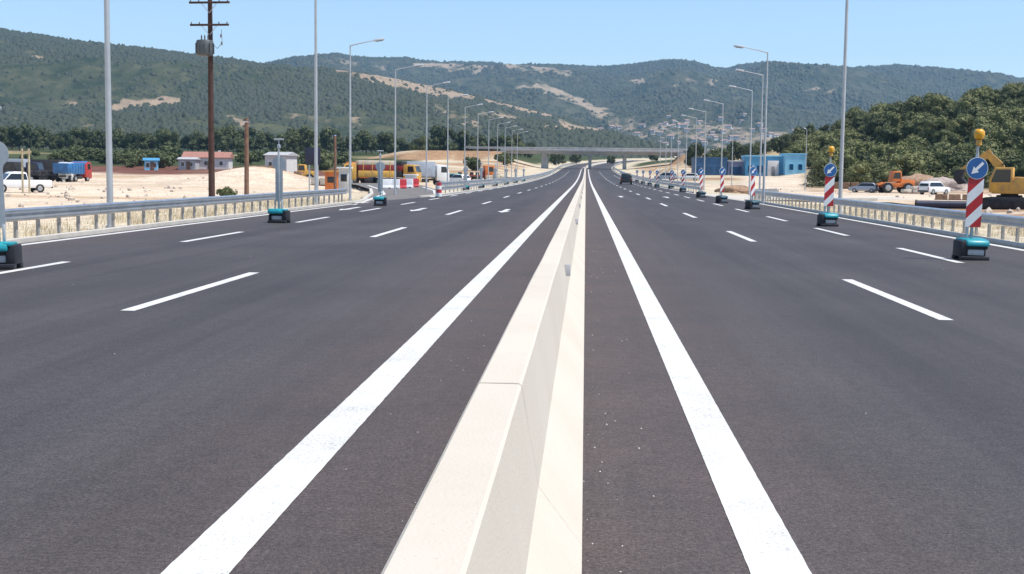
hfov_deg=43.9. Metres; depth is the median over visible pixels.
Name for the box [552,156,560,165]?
evergreen tree
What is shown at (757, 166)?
window
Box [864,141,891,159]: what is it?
oak tree
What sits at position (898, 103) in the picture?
oak tree
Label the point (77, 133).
evergreen tree
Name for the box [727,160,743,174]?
office building
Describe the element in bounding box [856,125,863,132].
oak tree
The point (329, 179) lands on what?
window
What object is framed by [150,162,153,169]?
door
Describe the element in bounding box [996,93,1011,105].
oak tree
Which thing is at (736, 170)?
window
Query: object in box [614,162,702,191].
guard rail
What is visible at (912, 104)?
oak tree
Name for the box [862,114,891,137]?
oak tree
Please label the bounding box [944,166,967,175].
oak tree
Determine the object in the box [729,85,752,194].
street lamp
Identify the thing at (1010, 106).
oak tree
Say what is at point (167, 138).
evergreen tree
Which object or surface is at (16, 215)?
guard rail
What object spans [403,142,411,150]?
evergreen tree
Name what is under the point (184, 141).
evergreen tree
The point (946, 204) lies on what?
steel pipe
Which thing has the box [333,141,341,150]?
evergreen tree
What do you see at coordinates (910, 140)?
oak tree
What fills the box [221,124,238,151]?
evergreen tree
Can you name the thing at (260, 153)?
roadside shrub
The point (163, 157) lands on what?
roadside shrub
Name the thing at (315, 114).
street lamp
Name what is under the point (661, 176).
car
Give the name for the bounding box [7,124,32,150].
evergreen tree
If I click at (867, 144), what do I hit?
oak tree
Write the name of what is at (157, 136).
evergreen tree
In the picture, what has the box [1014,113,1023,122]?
oak tree
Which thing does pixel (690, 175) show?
car
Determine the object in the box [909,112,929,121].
oak tree
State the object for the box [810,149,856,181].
oak tree
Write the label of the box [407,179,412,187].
plastic barrier
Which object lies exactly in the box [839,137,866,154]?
oak tree
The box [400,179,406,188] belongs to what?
plastic barrier
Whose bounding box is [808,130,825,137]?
oak tree
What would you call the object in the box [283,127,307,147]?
evergreen tree
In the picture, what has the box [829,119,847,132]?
oak tree
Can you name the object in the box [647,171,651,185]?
warning sign
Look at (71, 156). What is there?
roadside shrub
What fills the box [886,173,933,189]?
soil heap
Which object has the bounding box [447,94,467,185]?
street lamp
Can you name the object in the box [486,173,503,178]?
material stack
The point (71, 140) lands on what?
evergreen tree
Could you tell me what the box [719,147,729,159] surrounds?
evergreen tree
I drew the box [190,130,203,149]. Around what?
evergreen tree
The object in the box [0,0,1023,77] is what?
sky
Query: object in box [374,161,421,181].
cargo truck
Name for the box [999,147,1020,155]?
oak tree
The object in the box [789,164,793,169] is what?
window
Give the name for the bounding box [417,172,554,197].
kerb
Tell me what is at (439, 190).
hazard marker
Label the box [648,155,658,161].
evergreen tree
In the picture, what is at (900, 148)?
oak tree
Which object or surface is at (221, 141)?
evergreen tree
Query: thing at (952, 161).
oak tree
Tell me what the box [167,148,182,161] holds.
roadside shrub
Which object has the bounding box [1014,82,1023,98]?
oak tree
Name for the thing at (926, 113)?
oak tree
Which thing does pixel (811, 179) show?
undergrowth
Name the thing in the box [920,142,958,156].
oak tree
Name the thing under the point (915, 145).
oak tree
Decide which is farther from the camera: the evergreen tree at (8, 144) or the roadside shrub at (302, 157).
the evergreen tree at (8, 144)
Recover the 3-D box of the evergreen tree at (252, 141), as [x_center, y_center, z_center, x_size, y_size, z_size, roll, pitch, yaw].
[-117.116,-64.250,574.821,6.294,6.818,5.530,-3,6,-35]
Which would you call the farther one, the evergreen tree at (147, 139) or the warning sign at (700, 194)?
the evergreen tree at (147, 139)
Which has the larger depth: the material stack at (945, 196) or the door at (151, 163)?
the door at (151, 163)
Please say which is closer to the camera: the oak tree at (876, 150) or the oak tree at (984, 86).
the oak tree at (876, 150)
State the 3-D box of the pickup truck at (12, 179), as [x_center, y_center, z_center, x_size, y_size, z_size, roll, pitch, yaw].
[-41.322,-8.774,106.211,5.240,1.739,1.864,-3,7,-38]
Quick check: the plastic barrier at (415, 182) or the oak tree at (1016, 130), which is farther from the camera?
the oak tree at (1016, 130)
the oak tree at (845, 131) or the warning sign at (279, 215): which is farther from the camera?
the oak tree at (845, 131)
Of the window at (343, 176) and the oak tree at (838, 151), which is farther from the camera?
the oak tree at (838, 151)
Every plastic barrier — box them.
[383,179,391,188]
[392,179,399,188]
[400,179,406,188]
[406,178,418,186]
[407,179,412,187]
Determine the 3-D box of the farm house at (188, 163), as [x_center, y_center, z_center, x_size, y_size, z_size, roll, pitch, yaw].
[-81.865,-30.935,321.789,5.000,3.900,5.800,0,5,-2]
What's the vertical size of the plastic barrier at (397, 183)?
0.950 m
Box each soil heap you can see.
[714,185,750,193]
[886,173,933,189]
[926,177,967,190]
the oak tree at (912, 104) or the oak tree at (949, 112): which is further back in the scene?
the oak tree at (912, 104)
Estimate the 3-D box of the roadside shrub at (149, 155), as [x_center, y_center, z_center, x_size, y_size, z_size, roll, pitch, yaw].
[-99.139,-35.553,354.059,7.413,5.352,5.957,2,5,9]
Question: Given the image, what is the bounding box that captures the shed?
[143,158,159,169]
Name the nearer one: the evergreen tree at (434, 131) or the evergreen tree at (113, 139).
the evergreen tree at (434, 131)
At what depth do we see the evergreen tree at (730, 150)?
430.07 m
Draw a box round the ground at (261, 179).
[0,105,1023,242]
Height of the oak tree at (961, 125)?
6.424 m
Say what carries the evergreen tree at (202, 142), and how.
on the ground at (261, 179)
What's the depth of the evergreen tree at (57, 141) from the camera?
530.97 m
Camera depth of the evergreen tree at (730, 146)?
433.01 m
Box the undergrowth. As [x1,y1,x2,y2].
[803,97,1023,187]
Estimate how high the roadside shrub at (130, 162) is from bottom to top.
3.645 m
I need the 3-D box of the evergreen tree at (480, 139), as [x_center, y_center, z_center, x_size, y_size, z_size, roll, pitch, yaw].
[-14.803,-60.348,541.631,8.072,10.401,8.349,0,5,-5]
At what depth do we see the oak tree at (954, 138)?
274.73 m
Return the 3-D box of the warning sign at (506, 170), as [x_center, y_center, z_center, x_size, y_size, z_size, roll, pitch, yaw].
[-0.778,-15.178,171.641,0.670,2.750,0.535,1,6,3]
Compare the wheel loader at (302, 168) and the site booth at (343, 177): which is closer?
the site booth at (343, 177)
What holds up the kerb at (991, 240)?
on the ground at (261, 179)
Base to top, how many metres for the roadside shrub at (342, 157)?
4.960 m
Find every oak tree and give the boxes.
[780,143,805,155]
[786,131,804,145]
[793,135,815,143]
[793,137,812,143]
[795,140,815,155]
[806,155,812,168]
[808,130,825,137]
[809,149,818,155]
[810,130,839,150]
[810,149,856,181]
[811,143,858,182]
[820,143,858,154]
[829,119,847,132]
[831,118,854,131]
[833,128,855,137]
[836,132,850,141]
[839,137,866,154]
[843,160,872,185]
[845,106,867,118]
[845,110,865,123]
[847,131,862,138]
[850,114,863,128]
[850,150,871,163]
[853,121,865,129]
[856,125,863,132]
[861,141,874,150]
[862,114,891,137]
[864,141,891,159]
[865,101,887,119]
[867,109,884,121]
[870,166,893,181]
[873,153,904,171]
[875,125,894,131]
[876,125,905,144]
[878,111,902,126]
[878,141,909,160]
[881,104,908,122]
[884,149,927,176]
[887,100,904,106]
[893,121,916,136]
[895,136,927,146]
[900,96,921,113]
[906,142,924,148]
[907,111,913,120]
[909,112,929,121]
[909,150,929,161]
[910,116,929,134]
[918,115,950,142]
[919,97,930,111]
[919,111,936,118]
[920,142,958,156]
[921,92,934,103]
[921,92,954,116]
[921,157,939,174]
[925,148,953,169]
[929,162,947,173]
[932,128,952,143]
[934,140,953,147]
[934,173,953,178]
[938,107,956,118]
[940,151,986,171]
[941,133,964,146]
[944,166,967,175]
[945,113,974,138]
[951,147,969,155]
[952,94,980,115]
[955,107,985,117]
[963,172,990,184]
[964,142,989,153]
[966,119,1003,138]
[968,87,994,101]
[968,104,992,110]
[969,125,1009,151]
[972,109,1007,126]
[972,147,1002,175]
[974,106,1009,122]
[975,99,994,109]
[979,85,991,90]
[988,93,999,105]
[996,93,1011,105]
[997,81,1017,94]
[997,97,1019,110]
[999,117,1022,132]
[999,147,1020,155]
[1002,154,1023,176]
[1003,135,1022,149]
[1005,103,1023,110]
[1005,105,1023,118]
[1006,122,1023,139]
[1007,90,1016,99]
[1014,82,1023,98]
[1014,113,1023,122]
[1015,140,1023,154]
[1017,87,1023,97]
[1017,97,1023,103]
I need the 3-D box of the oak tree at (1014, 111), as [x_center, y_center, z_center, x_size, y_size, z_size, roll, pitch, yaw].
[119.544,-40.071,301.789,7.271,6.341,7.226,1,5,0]
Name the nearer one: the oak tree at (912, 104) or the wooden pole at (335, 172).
the wooden pole at (335, 172)
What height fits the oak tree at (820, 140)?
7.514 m
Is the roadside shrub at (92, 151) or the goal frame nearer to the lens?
the goal frame
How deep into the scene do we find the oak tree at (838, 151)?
223.71 m
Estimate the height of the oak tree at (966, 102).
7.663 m
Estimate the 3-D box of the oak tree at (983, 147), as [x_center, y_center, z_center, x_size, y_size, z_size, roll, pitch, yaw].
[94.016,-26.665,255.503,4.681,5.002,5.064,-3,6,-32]
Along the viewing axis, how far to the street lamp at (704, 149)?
150.06 m
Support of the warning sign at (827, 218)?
on the road at (788, 390)
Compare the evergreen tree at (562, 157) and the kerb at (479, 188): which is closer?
the kerb at (479, 188)
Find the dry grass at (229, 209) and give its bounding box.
[0,180,1023,242]
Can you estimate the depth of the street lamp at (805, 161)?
196.78 m
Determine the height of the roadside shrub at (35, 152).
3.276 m
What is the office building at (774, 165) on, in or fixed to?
on the ground at (261, 179)
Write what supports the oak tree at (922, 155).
on the ground at (261, 179)
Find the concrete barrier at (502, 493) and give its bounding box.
[381,159,630,573]
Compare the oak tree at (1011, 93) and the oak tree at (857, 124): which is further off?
the oak tree at (857, 124)
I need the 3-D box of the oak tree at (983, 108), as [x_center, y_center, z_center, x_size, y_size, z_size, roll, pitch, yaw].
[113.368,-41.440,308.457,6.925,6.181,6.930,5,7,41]
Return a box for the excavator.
[953,149,1023,208]
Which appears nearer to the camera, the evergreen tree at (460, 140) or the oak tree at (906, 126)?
the oak tree at (906, 126)
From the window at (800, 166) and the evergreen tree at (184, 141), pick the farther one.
the evergreen tree at (184, 141)
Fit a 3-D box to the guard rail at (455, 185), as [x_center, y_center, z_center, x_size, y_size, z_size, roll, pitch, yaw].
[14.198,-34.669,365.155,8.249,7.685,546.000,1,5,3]
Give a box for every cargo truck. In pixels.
[3,159,27,166]
[30,159,63,169]
[341,160,393,184]
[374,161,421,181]
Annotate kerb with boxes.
[1,188,373,243]
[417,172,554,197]
[618,173,693,192]
[744,198,1023,248]
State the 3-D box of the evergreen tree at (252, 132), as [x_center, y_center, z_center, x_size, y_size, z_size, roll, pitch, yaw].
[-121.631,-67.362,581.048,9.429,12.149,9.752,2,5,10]
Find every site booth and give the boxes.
[322,171,338,189]
[337,167,352,192]
[403,174,418,178]
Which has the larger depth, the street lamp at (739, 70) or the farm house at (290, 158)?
the farm house at (290, 158)
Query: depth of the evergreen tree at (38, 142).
553.35 m
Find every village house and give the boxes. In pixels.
[733,135,739,139]
[767,132,773,136]
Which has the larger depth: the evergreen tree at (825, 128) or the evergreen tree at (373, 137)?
the evergreen tree at (373, 137)
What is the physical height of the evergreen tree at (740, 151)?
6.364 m
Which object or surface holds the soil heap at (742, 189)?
on the ground at (261, 179)
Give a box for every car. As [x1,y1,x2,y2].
[450,174,471,183]
[620,173,631,184]
[654,172,676,179]
[678,173,699,180]
[848,183,878,192]
[917,181,950,194]
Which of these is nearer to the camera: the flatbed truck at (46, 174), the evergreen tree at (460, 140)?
the flatbed truck at (46, 174)
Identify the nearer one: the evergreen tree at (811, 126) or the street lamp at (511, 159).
the street lamp at (511, 159)
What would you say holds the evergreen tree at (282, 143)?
on the ground at (261, 179)
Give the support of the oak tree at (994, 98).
on the ground at (261, 179)
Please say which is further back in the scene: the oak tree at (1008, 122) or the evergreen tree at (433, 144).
the evergreen tree at (433, 144)
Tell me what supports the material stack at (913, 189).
on the ground at (261, 179)
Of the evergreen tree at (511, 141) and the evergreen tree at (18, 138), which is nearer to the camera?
the evergreen tree at (511, 141)
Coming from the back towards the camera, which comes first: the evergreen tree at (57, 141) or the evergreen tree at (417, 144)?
the evergreen tree at (57, 141)
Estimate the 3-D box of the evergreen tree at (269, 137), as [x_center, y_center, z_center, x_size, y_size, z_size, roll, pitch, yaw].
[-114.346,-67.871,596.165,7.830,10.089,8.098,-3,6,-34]
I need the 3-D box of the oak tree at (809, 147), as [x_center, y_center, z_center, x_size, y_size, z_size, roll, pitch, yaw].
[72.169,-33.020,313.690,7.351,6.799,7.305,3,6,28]
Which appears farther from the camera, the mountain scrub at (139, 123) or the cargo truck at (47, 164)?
the mountain scrub at (139, 123)
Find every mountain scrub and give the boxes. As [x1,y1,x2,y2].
[0,28,685,157]
[265,52,1023,152]
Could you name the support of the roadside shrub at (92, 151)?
on the ground at (261, 179)
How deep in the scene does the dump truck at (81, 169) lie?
189.59 m
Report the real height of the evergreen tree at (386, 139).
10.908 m
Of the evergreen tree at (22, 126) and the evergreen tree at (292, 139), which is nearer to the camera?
the evergreen tree at (292, 139)
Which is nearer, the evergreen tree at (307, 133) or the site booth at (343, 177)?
the site booth at (343, 177)
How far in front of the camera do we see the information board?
84.45 m
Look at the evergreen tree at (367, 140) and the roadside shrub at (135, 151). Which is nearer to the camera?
the roadside shrub at (135, 151)
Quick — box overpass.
[466,146,716,168]
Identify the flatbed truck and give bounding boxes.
[3,162,43,179]
[3,162,54,180]
[18,162,75,181]
[458,165,493,179]
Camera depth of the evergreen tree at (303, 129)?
557.48 m
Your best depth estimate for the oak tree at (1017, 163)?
216.88 m
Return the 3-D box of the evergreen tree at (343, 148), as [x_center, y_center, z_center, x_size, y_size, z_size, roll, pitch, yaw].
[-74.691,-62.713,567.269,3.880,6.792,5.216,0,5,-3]
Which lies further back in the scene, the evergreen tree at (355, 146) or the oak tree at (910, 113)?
the evergreen tree at (355, 146)
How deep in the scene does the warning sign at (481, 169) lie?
132.83 m
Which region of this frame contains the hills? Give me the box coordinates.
[0,34,650,150]
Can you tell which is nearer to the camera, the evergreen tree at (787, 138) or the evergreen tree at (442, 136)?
the evergreen tree at (787, 138)
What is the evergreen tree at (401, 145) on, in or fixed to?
on the ground at (261, 179)
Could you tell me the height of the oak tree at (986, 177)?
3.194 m
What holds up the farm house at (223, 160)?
on the ground at (261, 179)
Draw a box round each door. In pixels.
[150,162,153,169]
[186,161,189,169]
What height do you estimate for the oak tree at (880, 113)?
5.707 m
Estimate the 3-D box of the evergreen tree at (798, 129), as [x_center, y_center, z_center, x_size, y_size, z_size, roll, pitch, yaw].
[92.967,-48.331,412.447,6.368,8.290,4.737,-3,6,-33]
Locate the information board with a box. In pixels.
[305,147,319,190]
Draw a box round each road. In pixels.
[0,160,1023,573]
[351,183,434,201]
[705,194,913,199]
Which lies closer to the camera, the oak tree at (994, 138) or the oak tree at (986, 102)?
the oak tree at (994, 138)
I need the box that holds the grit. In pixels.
[73,251,873,572]
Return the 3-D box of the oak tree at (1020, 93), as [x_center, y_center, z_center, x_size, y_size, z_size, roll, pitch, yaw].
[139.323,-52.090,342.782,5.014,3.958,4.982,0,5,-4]
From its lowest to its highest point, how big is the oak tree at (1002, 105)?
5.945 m
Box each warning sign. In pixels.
[0,106,22,269]
[268,139,290,222]
[373,150,386,205]
[462,163,469,190]
[478,162,483,188]
[492,163,497,186]
[504,164,508,184]
[641,170,644,183]
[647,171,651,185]
[654,170,659,186]
[668,170,673,188]
[679,169,685,191]
[696,168,705,197]
[715,166,727,202]
[744,165,759,208]
[816,146,838,226]
[951,129,989,260]
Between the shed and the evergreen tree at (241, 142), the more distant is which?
the evergreen tree at (241, 142)
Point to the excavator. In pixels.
(1006, 184)
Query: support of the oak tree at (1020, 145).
on the ground at (261, 179)
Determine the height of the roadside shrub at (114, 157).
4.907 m
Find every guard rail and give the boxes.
[5,188,346,237]
[435,162,579,193]
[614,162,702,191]
[750,189,1023,241]
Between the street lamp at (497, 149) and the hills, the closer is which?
the street lamp at (497, 149)
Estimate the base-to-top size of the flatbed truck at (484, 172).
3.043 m
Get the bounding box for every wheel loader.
[297,164,313,177]
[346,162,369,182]
[864,171,914,192]
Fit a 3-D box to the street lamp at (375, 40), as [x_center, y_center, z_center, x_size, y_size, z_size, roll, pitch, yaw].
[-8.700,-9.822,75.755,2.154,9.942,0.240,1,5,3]
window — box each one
[327,177,333,182]
[341,174,346,181]
[707,166,712,172]
[730,166,741,174]
[756,165,762,172]
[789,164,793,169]
[798,164,802,169]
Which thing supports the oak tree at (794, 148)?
on the ground at (261, 179)
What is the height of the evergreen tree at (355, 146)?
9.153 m
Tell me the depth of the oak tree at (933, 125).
289.73 m
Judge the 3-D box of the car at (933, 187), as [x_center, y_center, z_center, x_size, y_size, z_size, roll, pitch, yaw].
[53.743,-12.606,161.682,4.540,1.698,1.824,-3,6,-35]
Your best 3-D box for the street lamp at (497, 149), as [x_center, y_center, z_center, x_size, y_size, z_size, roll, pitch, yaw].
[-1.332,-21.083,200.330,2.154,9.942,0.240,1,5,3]
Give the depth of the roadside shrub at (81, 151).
363.82 m
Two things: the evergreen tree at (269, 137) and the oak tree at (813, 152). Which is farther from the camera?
the evergreen tree at (269, 137)
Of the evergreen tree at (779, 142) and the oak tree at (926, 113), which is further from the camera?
the evergreen tree at (779, 142)
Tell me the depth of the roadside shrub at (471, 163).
328.87 m
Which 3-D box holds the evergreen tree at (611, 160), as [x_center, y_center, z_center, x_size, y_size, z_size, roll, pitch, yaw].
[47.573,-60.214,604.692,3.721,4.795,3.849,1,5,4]
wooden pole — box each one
[243,118,248,193]
[334,135,336,188]
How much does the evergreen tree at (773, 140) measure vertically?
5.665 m
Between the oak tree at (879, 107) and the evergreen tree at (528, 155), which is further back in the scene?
the evergreen tree at (528, 155)
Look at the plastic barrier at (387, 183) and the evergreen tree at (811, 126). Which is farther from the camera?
the evergreen tree at (811, 126)
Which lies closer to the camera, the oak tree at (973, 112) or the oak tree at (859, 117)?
the oak tree at (973, 112)
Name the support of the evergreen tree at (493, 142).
on the ground at (261, 179)
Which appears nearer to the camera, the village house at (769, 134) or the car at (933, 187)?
the car at (933, 187)
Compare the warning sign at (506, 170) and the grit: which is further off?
the warning sign at (506, 170)
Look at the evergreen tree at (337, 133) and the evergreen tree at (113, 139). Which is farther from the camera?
the evergreen tree at (337, 133)
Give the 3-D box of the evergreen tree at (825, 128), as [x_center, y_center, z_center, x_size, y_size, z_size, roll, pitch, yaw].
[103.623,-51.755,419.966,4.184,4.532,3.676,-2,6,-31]
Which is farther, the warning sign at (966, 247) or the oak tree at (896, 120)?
the oak tree at (896, 120)
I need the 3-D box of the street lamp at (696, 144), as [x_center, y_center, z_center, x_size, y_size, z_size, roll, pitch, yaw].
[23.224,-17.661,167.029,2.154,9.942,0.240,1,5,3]
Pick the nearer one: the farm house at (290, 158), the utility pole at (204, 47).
the utility pole at (204, 47)
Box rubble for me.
[5,168,1019,213]
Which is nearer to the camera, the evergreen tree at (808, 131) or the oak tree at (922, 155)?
the oak tree at (922, 155)
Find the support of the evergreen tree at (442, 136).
on the ground at (261, 179)
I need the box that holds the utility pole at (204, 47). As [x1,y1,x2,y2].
[189,0,229,196]
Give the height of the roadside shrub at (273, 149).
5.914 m
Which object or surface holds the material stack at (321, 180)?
on the ground at (261, 179)
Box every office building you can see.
[691,157,727,174]
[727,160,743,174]
[741,155,783,175]
[780,153,806,174]
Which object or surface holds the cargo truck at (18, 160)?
on the ground at (261, 179)
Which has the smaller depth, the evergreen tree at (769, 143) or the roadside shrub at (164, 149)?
the roadside shrub at (164, 149)
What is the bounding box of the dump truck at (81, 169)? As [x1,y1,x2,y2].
[52,161,91,181]
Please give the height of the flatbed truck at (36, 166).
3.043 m
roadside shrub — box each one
[19,154,32,158]
[31,150,39,156]
[46,151,63,159]
[60,151,84,161]
[64,145,88,157]
[86,147,102,160]
[92,152,105,163]
[105,151,124,163]
[116,151,143,164]
[124,146,134,152]
[124,157,138,167]
[128,149,147,155]
[136,152,146,165]
[140,149,151,153]
[144,150,163,157]
[152,150,171,167]
[156,147,171,151]
[160,150,178,164]
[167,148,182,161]
[216,186,237,195]
[234,151,259,164]
[250,149,265,161]
[262,146,285,152]
[299,153,304,163]
[311,150,333,169]
[320,148,329,152]
[336,152,351,164]
[463,155,481,170]
[494,151,515,165]
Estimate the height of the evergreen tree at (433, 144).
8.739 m
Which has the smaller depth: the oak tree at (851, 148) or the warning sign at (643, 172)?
the warning sign at (643, 172)
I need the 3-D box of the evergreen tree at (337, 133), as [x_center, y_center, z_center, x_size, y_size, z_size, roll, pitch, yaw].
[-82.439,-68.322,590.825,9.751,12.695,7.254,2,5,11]
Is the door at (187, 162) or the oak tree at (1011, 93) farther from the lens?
the oak tree at (1011, 93)
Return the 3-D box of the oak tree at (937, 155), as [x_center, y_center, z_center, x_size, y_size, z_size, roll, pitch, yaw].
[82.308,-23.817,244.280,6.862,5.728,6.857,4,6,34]
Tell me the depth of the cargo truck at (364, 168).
175.64 m
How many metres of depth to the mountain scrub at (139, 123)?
1703.78 m
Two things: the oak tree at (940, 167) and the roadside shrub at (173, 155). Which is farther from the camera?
the roadside shrub at (173, 155)
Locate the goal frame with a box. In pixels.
[8,149,30,193]
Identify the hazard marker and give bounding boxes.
[435,182,442,197]
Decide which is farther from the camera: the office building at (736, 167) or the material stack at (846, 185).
the office building at (736, 167)
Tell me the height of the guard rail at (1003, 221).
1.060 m
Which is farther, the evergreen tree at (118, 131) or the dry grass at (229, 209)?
the evergreen tree at (118, 131)
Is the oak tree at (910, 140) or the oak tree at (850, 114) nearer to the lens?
the oak tree at (910, 140)
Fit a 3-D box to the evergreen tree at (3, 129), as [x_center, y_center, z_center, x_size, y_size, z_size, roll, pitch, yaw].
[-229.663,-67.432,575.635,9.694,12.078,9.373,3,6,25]
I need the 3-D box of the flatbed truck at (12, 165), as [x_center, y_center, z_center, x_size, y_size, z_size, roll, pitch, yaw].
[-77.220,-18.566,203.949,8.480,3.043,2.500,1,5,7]
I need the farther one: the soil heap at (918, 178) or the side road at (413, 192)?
the soil heap at (918, 178)
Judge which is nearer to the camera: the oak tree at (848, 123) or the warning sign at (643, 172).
the warning sign at (643, 172)
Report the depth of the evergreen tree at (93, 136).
545.24 m
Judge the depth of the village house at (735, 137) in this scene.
2565.39 m
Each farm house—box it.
[177,157,200,169]
[181,150,233,168]
[263,152,298,172]
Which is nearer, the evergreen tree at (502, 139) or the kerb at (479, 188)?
the kerb at (479, 188)
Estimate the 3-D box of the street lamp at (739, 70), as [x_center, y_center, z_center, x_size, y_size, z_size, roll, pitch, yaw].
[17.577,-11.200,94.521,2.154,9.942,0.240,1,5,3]
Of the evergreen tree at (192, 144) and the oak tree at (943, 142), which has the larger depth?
the evergreen tree at (192, 144)
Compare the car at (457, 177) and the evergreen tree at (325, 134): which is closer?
the car at (457, 177)
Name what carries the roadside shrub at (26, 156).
on the ground at (261, 179)
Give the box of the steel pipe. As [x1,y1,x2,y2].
[915,200,984,208]
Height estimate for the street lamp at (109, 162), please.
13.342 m
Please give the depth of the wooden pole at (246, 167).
85.66 m
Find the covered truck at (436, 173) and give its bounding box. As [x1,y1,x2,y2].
[396,161,449,184]
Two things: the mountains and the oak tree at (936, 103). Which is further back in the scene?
the mountains
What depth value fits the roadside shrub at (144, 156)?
347.47 m
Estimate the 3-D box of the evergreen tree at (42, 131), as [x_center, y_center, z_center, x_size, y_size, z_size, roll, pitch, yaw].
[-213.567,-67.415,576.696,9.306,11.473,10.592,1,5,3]
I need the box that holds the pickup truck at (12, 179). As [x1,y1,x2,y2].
[3,172,52,192]
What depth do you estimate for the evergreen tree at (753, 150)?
362.42 m
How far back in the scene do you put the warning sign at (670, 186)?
148.37 m
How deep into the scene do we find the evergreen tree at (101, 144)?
535.44 m
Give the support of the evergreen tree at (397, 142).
on the ground at (261, 179)
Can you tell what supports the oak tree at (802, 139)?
on the ground at (261, 179)
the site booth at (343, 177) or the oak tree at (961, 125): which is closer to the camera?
the site booth at (343, 177)
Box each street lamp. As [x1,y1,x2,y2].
[104,0,112,227]
[314,0,317,204]
[349,38,384,200]
[393,64,422,194]
[425,81,449,190]
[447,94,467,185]
[464,104,482,179]
[477,111,493,179]
[488,117,502,178]
[497,122,510,178]
[511,129,522,177]
[660,128,671,179]
[666,125,678,180]
[673,120,686,181]
[681,115,696,182]
[688,108,705,189]
[704,99,722,177]
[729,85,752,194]
[731,128,732,184]
[734,45,767,203]
[735,69,762,188]
[804,128,806,189]
[838,0,848,213]
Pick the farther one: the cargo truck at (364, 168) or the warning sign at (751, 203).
the cargo truck at (364, 168)
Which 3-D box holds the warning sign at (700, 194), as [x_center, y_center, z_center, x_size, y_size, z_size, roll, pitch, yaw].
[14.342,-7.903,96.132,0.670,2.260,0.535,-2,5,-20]
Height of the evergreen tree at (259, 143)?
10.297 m
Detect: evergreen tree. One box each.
[0,125,8,132]
[0,132,7,145]
[4,131,17,149]
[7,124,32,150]
[17,122,34,148]
[29,129,44,148]
[33,126,51,148]
[47,133,65,150]
[57,131,69,148]
[68,135,83,146]
[69,127,90,147]
[87,128,105,148]
[95,136,105,151]
[104,128,124,149]
[112,133,116,147]
[114,132,129,150]
[120,132,139,148]
[139,132,156,149]
[155,127,170,145]
[157,129,180,148]
[180,134,196,150]
[188,139,196,150]
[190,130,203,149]
[195,135,207,151]
[214,127,231,151]
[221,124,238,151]
[232,133,240,151]
[235,138,244,153]
[237,127,256,139]
[249,138,255,150]
[252,131,268,149]
[263,132,274,148]
[273,132,285,151]
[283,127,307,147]
[285,134,299,152]
[298,124,310,152]
[300,127,321,151]
[319,126,333,151]
[330,126,342,151]
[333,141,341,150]
[341,140,347,152]
[345,135,362,154]
[357,129,378,153]
[367,134,375,153]
[372,137,386,151]
[377,131,396,153]
[393,137,400,151]
[396,137,405,150]
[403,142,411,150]
[409,137,425,149]
[425,136,438,149]
[429,125,442,143]
[436,126,457,150]
[448,143,458,150]
[455,129,470,150]
[466,140,478,150]
[468,134,486,150]
[487,137,499,150]
[496,134,507,146]
[504,133,524,157]
[524,144,531,157]
[549,154,561,162]
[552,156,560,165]
[560,155,565,163]
[572,155,581,163]
[608,156,615,163]
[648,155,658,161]
[684,142,706,167]
[705,148,723,156]
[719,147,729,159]
[726,140,741,159]
[727,148,735,159]
[734,144,745,157]
[744,143,759,154]
[745,145,757,154]
[755,141,767,153]
[763,141,772,153]
[770,137,778,151]
[773,137,784,155]
[782,134,791,148]
[792,126,804,133]
[803,128,812,134]
[804,123,814,131]
[819,124,828,133]
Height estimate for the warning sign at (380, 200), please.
2.750 m
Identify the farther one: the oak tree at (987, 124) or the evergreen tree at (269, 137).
the evergreen tree at (269, 137)
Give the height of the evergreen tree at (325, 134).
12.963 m
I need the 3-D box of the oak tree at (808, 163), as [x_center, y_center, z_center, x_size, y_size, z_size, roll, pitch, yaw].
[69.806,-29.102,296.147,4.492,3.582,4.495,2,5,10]
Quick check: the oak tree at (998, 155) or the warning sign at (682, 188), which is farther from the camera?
the oak tree at (998, 155)
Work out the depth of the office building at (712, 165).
292.51 m
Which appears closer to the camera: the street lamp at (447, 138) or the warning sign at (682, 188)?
the warning sign at (682, 188)
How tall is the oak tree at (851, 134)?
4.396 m
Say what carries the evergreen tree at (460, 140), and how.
on the ground at (261, 179)
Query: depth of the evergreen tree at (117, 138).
542.65 m
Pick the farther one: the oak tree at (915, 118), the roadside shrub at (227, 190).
the oak tree at (915, 118)
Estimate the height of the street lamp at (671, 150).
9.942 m
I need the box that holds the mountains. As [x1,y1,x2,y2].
[270,55,1023,148]
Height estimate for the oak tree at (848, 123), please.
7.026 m
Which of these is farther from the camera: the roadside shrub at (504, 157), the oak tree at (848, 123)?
the roadside shrub at (504, 157)
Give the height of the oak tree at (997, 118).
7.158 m
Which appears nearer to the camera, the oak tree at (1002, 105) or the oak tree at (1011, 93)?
the oak tree at (1002, 105)
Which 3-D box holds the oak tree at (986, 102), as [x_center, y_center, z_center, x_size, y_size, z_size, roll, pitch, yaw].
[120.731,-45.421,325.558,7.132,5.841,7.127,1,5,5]
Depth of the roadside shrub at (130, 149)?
398.84 m
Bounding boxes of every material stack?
[310,178,324,185]
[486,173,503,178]
[834,182,858,188]
[900,186,919,193]
[934,194,966,199]
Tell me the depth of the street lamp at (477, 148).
164.77 m
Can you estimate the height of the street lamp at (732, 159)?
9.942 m

